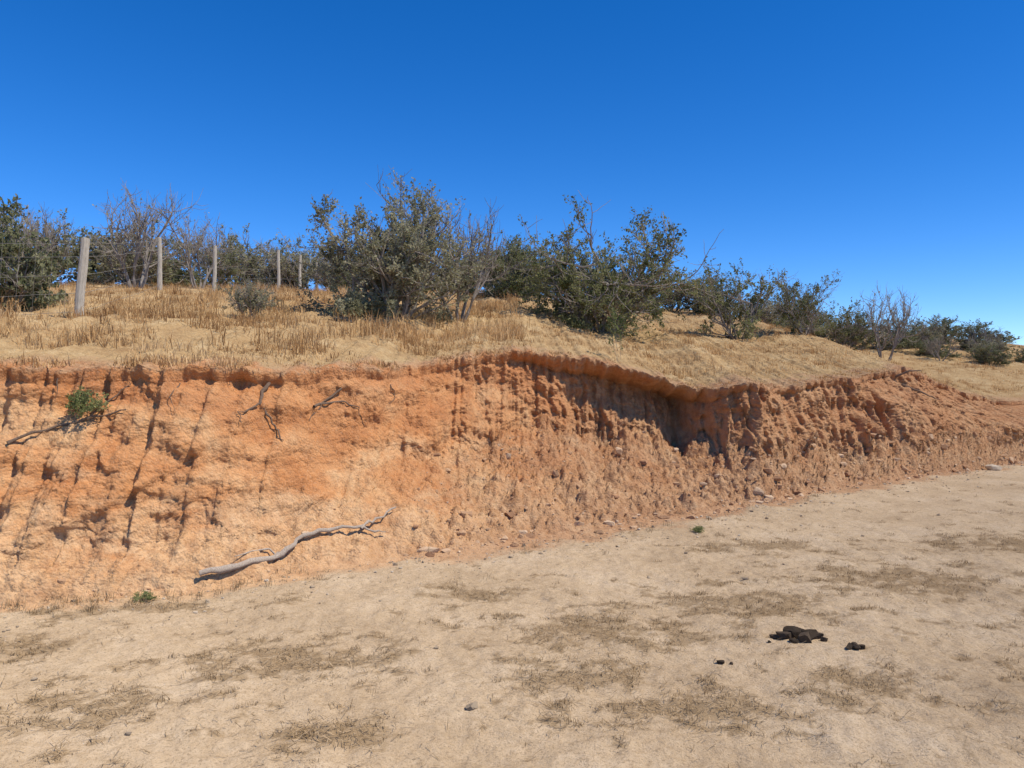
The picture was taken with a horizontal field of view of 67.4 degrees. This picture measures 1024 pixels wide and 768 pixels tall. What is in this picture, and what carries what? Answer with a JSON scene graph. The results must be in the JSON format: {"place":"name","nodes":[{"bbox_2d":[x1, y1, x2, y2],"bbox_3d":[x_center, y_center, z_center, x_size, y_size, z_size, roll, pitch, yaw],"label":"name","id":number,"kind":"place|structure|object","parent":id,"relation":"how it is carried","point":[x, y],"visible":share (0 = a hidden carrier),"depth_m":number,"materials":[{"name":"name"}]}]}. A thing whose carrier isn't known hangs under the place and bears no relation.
{"place":"outdoors","nodes":[
{"label":"outdoors","id":0,"kind":"place"},
{"bbox_2d":[0,285,1023,767],"bbox_3d":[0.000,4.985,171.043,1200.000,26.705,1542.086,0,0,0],"label":"hillside ground","id":1,"kind":"structure","parent":0,"point":[148,487],"depth_m":6.39,"materials":[{"name":"beige soil"}]},
{"bbox_2d":[0,200,69,267],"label":"bare tree","id":2,"kind":"object","parent":1,"relation":"on","point":[46,232],"visible":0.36,"depth_m":26.04,"materials":[{"name":"grey plant"}]},
{"bbox_2d":[0,193,92,310],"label":"dark shrub","id":3,"kind":"object","parent":1,"relation":"on","point":[11,254],"visible":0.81,"depth_m":12.79,"materials":[{"name":"green plant"}]},
{"bbox_2d":[1,205,95,284],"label":"hillside shrub","id":4,"kind":"object","parent":1,"relation":"on","point":[64,237],"visible":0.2,"depth_m":29.75,"materials":[{"name":"green plant"}]},
{"bbox_2d":[6,384,130,444],"bbox_3d":[-3.692,0.246,6.433,0.915,0.493,0.191,0,0,-31],"label":"exposed root","id":5,"kind":"object","parent":1,"relation":"on","point":[39,431],"visible":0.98,"depth_m":6.45,"materials":[{"name":"brown plant"}]},
{"bbox_2d":[65,386,109,417],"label":"green weed","id":6,"kind":"object","parent":1,"relation":"on","point":[79,398],"visible":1,"depth_m":6.46,"materials":[{"name":"green plant"}]},
{"bbox_2d":[53,224,177,285],"bbox_3d":[-15.281,-4.891,30.111,4.331,2.565,4.759,0,0,12],"label":"hillside shrub","id":7,"kind":"object","parent":1,"relation":"on","point":[93,265],"visible":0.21,"depth_m":29.01,"materials":[{"name":"green plant"}]},
{"bbox_2d":[77,223,187,286],"bbox_3d":[-13.323,-4.505,27.103,3.498,2.413,3.536,0,0,19],"label":"hillside shrub","id":8,"kind":"object","parent":1,"relation":"on","point":[129,263],"visible":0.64,"depth_m":26.67,"materials":[{"name":"green plant"}]},
{"bbox_2d":[130,590,159,602],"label":"green weed","id":9,"kind":"object","parent":1,"relation":"on","point":[136,597],"visible":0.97,"depth_m":5.65,"materials":[{"name":"green plant"}]},
{"bbox_2d":[88,180,208,288],"bbox_3d":[-11.785,-4.856,24.783,2.805,3.974,4.073,0,0,-3],"label":"bare tree","id":10,"kind":"object","parent":1,"relation":"on","point":[140,224],"visible":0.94,"depth_m":24.14,"materials":[{"name":"brown plant"}]},
{"bbox_2d":[0,237,317,316],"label":"wire fence","id":11,"kind":"object","parent":1,"relation":"on","point":[82,274],"visible":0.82,"depth_m":11.50,"materials":[{"name":"wood"}]},
{"bbox_2d":[134,186,231,288],"bbox_3d":[-10.606,-4.593,25.297,2.286,3.180,3.319,0,0,5],"label":"bare tree","id":12,"kind":"object","parent":1,"relation":"on","point":[199,242],"visible":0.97,"depth_m":25.51,"materials":[{"name":"brown plant"}]},
{"bbox_2d":[140,233,232,286],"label":"hillside shrub","id":13,"kind":"object","parent":1,"relation":"on","point":[177,278],"visible":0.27,"depth_m":32.46,"materials":[{"name":"green plant"}]},
{"bbox_2d":[184,239,262,287],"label":"hillside shrub","id":14,"kind":"object","parent":1,"relation":"on","point":[231,261],"visible":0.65,"depth_m":28.99,"materials":[{"name":"green plant"}]},
{"bbox_2d":[170,223,279,287],"bbox_3d":[-12.468,-5.695,35.025,4.501,3.072,4.452,0,0,21],"label":"hillside shrub","id":15,"kind":"object","parent":1,"relation":"on","point":[247,258],"visible":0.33,"depth_m":34.41,"materials":[{"name":"green plant"}]},
{"bbox_2d":[56,378,395,410],"bbox_3d":[-2.429,0.101,7.357,3.286,0.306,0.600,0,0,-38],"label":"exposed root","id":16,"kind":"object","parent":1,"relation":"in","point":[180,383],"visible":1,"depth_m":6.70,"materials":[{"name":"brown plant"}]},
{"bbox_2d":[212,272,280,318],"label":"hillside shrub","id":17,"kind":"object","parent":1,"relation":"on","point":[256,300],"visible":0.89,"depth_m":12.09,"materials":[{"name":"green plant"}]},
{"bbox_2d":[237,382,283,440],"bbox_3d":[-2.377,0.252,7.116,0.425,0.546,0.328,0,0,-41],"label":"exposed root","id":18,"kind":"object","parent":1,"relation":"on","point":[264,388],"visible":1,"depth_m":7.17,"materials":[{"name":"brown plant"}]},
{"bbox_2d":[239,246,318,289],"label":"hillside shrub","id":19,"kind":"object","parent":1,"relation":"on","point":[266,276],"visible":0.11,"depth_m":35.55,"materials":[{"name":"green plant"}]},
{"bbox_2d":[248,235,328,289],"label":"hillside shrub","id":20,"kind":"object","parent":1,"relation":"on","point":[285,265],"visible":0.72,"depth_m":33.58,"materials":[{"name":"green plant"}]},
{"bbox_2d":[199,507,395,575],"bbox_3d":[-1.782,1.358,6.792,0.204,0.286,2.070,0,0,42],"label":"fallen branch","id":21,"kind":"object","parent":1,"relation":"on","point":[246,562],"visible":1,"depth_m":6.57,"materials":[{"name":"grey wood"}]},
{"bbox_2d":[300,250,339,289],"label":"hillside shrub","id":22,"kind":"object","parent":1,"relation":"on","point":[319,278],"visible":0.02,"depth_m":36.19,"materials":[{"name":"green plant"}]},
{"bbox_2d":[287,242,354,288],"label":"hillside shrub","id":23,"kind":"object","parent":1,"relation":"on","point":[329,270],"visible":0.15,"depth_m":32.41,"materials":[{"name":"green plant"}]},
{"bbox_2d":[309,388,364,425],"bbox_3d":[-1.784,0.245,7.821,0.098,0.415,0.734,0,0,39],"label":"exposed root","id":24,"kind":"object","parent":1,"relation":"on","point":[329,397],"visible":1,"depth_m":7.80,"materials":[{"name":"brown plant"}]},
{"bbox_2d":[334,262,387,288],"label":"hillside shrub","id":25,"kind":"object","parent":1,"relation":"on","point":[343,281],"visible":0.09,"depth_m":29.33,"materials":[{"name":"green plant"}]},
{"bbox_2d":[276,165,496,323],"bbox_3d":[-2.236,-2.508,13.498,3.819,3.049,3.382,0,0,10],"label":"olive shrub","id":26,"kind":"object","parent":1,"relation":"on","point":[409,281],"visible":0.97,"depth_m":12.92,"materials":[{"name":"green plant"}]},
{"bbox_2d":[433,250,481,292],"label":"hillside shrub","id":27,"kind":"object","parent":1,"relation":"on","point":[465,278],"visible":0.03,"depth_m":29.63,"materials":[{"name":"green plant"}]},
{"bbox_2d":[419,194,510,320],"bbox_3d":[-1.077,-2.411,14.410,2.565,2.782,1.766,0,0,29],"label":"bare shrub","id":28,"kind":"object","parent":1,"relation":"on","point":[481,279],"visible":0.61,"depth_m":14.13,"materials":[{"name":"brown plant"}]},
{"bbox_2d":[465,701,477,710],"bbox_3d":[-0.196,1.586,3.781,0.068,0.041,0.042,0,0,-23],"label":"stone","id":29,"kind":"object","parent":1,"relation":"on","point":[472,706],"visible":1,"depth_m":3.77,"materials":[{"name":"beige stone"}]},
{"bbox_2d":[462,236,536,288],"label":"hillside shrub","id":30,"kind":"object","parent":1,"relation":"on","point":[489,284],"visible":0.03,"depth_m":28.48,"materials":[{"name":"green plant"}]},
{"bbox_2d":[0,278,1023,399],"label":"dry grass","id":31,"kind":"structure","parent":1,"relation":"on","point":[215,295],"depth_m":11.48,"materials":[{"name":"beige plant"}]},
{"bbox_2d":[0,468,1023,767],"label":"dry grass tufts","id":32,"kind":"object","parent":1,"relation":"on","point":[10,660],"visible":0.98,"depth_m":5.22,"materials":[{"name":"beige plant"}]},
{"bbox_2d":[0,463,1023,735],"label":"pebbles","id":33,"kind":"object","parent":1,"relation":"on","point":[538,553],"visible":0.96,"depth_m":7.26,"materials":[{"name":"beige stone"}]},
{"bbox_2d":[12,425,1023,595],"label":"earth clods","id":34,"kind":"object","parent":1,"relation":"on","point":[619,452],"visible":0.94,"depth_m":10.28,"materials":[{"name":"brown soil"}]},
{"bbox_2d":[467,231,581,299],"bbox_3d":[0.438,-3.418,22.058,3.445,2.078,3.968,0,0,39],"label":"green shrub","id":35,"kind":"object","parent":1,"relation":"on","point":[505,285],"visible":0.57,"depth_m":21.25,"materials":[{"name":"green plant"}]},
{"bbox_2d":[499,192,723,337],"bbox_3d":[1.940,-2.428,16.693,4.393,2.858,5.059,0,0,-27],"label":"green shrub","id":36,"kind":"object","parent":1,"relation":"on","point":[599,296],"visible":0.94,"depth_m":16.27,"materials":[{"name":"green plant"}]},
{"bbox_2d":[607,303,626,357],"bbox_3d":[1.613,-0.780,11.913,0.287,0.966,0.278,0,0,-43],"label":"sapling","id":37,"kind":"object","parent":1,"relation":"on","point":[611,323],"visible":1,"depth_m":11.90,"materials":[{"name":"green plant"}]},
{"bbox_2d":[619,268,676,313],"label":"dark shrub","id":38,"kind":"object","parent":1,"relation":"on","point":[658,298],"visible":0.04,"depth_m":27.49,"materials":[{"name":"green plant"}]},
{"bbox_2d":[652,267,708,312],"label":"dark shrub","id":39,"kind":"object","parent":1,"relation":"on","point":[671,305],"visible":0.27,"depth_m":29.60,"materials":[{"name":"green plant"}]},
{"bbox_2d":[689,525,704,532],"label":"green weed","id":40,"kind":"object","parent":1,"relation":"on","point":[696,529],"visible":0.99,"depth_m":8.29,"materials":[{"name":"green plant"}]},
{"bbox_2d":[678,274,747,315],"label":"dark shrub","id":41,"kind":"object","parent":1,"relation":"on","point":[693,310],"visible":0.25,"depth_m":28.81,"materials":[{"name":"green plant"}]},
{"bbox_2d":[716,660,732,664],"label":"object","id":42,"kind":"object","parent":1,"relation":"on","point":[722,662],"visible":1,"depth_m":4.38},
{"bbox_2d":[676,256,794,340],"bbox_3d":[5.475,-2.116,19.108,2.826,2.255,2.746,0,0,33],"label":"tree","id":43,"kind":"object","parent":1,"relation":"on","point":[747,322],"visible":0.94,"depth_m":18.97,"materials":[{"name":"green plant"}]},
{"bbox_2d":[738,295,783,323],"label":"dark shrub","id":44,"kind":"object","parent":1,"relation":"on","point":[767,310],"visible":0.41,"depth_m":26.72,"materials":[{"name":"green plant"}]},
{"bbox_2d":[743,298,805,330],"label":"dark shrub","id":45,"kind":"object","parent":1,"relation":"on","point":[782,325],"visible":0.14,"depth_m":28.44,"materials":[{"name":"green plant"}]},
{"bbox_2d":[767,626,827,643],"bbox_3d":[1.760,1.566,4.775,0.377,0.094,0.190,0,0,0],"label":"dark clod","id":46,"kind":"object","parent":1,"relation":"on","point":[792,634],"visible":0.97,"depth_m":4.76,"materials":[{"name":"black soil"}]},
{"bbox_2d":[756,268,843,337],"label":"bush","id":47,"kind":"object","parent":1,"relation":"on","point":[805,305],"visible":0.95,"depth_m":20.27,"materials":[{"name":"green plant"}]},
{"bbox_2d":[783,282,821,332],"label":"bare shrub","id":48,"kind":"object","parent":1,"relation":"on","point":[801,313],"visible":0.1,"depth_m":22.07,"materials":[{"name":"green plant"}]},
{"bbox_2d":[797,306,835,337],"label":"dark shrub","id":49,"kind":"object","parent":1,"relation":"on","point":[820,324],"visible":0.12,"depth_m":31.64,"materials":[{"name":"green plant"}]},
{"bbox_2d":[823,311,875,346],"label":"dark shrub","id":50,"kind":"object","parent":1,"relation":"on","point":[839,334],"visible":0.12,"depth_m":30.80,"materials":[{"name":"green plant"}]},
{"bbox_2d":[817,297,892,350],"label":"bush","id":51,"kind":"object","parent":1,"relation":"on","point":[847,318],"visible":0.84,"depth_m":26.54,"materials":[{"name":"green plant"}]},
{"bbox_2d":[846,642,864,649],"bbox_3d":[2.060,1.575,4.601,0.109,0.049,0.089,0,0,-44],"label":"dark clod","id":52,"kind":"object","parent":1,"relation":"on","point":[853,645],"visible":1,"depth_m":4.59,"materials":[{"name":"black soil"}]},
{"bbox_2d":[855,285,926,360],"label":"bare shrub","id":53,"kind":"object","parent":1,"relation":"on","point":[902,322],"visible":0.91,"depth_m":25.70,"materials":[{"name":"brown plant"}]},
{"bbox_2d":[860,318,925,349],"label":"dark shrub","id":54,"kind":"object","parent":1,"relation":"on","point":[907,344],"visible":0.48,"depth_m":29.71,"materials":[{"name":"green plant"}]},
{"bbox_2d":[895,370,938,399],"bbox_3d":[7.792,0.016,14.750,0.819,0.577,0.181,0,0,0],"label":"exposed root","id":55,"kind":"object","parent":1,"relation":"on","point":[900,374],"visible":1,"depth_m":14.71,"materials":[{"name":"brown plant"}]},
{"bbox_2d":[904,315,947,346],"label":"dark shrub","id":56,"kind":"object","parent":1,"relation":"on","point":[928,333],"visible":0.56,"depth_m":30.64,"materials":[{"name":"green plant"}]},
{"bbox_2d":[911,335,961,358],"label":"dark shrub","id":57,"kind":"object","parent":1,"relation":"on","point":[921,350],"visible":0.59,"depth_m":28.83,"materials":[{"name":"green plant"}]},
{"bbox_2d":[916,313,964,342],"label":"dark shrub","id":58,"kind":"object","parent":1,"relation":"on","point":[949,322],"visible":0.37,"depth_m":32.55,"materials":[{"name":"green plant"}]},
{"bbox_2d":[923,328,962,360],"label":"dark shrub","id":59,"kind":"object","parent":1,"relation":"on","point":[936,346],"visible":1,"depth_m":27.86,"materials":[{"name":"green plant"}]},
{"bbox_2d":[963,325,1003,345],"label":"dark shrub","id":60,"kind":"object","parent":1,"relation":"on","point":[995,338],"visible":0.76,"depth_m":29.96,"materials":[{"name":"green plant"}]},
{"bbox_2d":[949,318,1019,351],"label":"dark shrub","id":61,"kind":"object","parent":1,"relation":"on","point":[977,327],"visible":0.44,"depth_m":30.76,"materials":[{"name":"green plant"}]},
{"bbox_2d":[962,334,1012,357],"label":"dark shrub","id":62,"kind":"object","parent":1,"relation":"on","point":[1001,345],"visible":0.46,"depth_m":28.86,"materials":[{"name":"green plant"}]},
{"bbox_2d":[967,343,1017,363],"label":"dark shrub","id":63,"kind":"object","parent":1,"relation":"on","point":[988,354],"visible":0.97,"depth_m":27.34,"materials":[{"name":"green plant"}]},
{"bbox_2d":[985,464,1002,470],"bbox_3d":[9.000,1.570,14.397,0.184,0.120,0.294,0,0,-39],"label":"stone","id":64,"kind":"object","parent":1,"relation":"on","point":[992,467],"visible":0.99,"depth_m":14.34,"materials":[{"name":"white stone"}]},
{"bbox_2d":[1010,346,1023,361],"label":"dark shrub","id":65,"kind":"object","parent":1,"relation":"on","point":[1019,359],"visible":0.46,"depth_m":28.51,"materials":[{"name":"green plant"}]},
{"bbox_2d":[0,0,1023,344],"label":"sky","id":66,"kind":"structure","parent":0,"point":[880,143],"materials":[{"name":"blue"}]}
]}

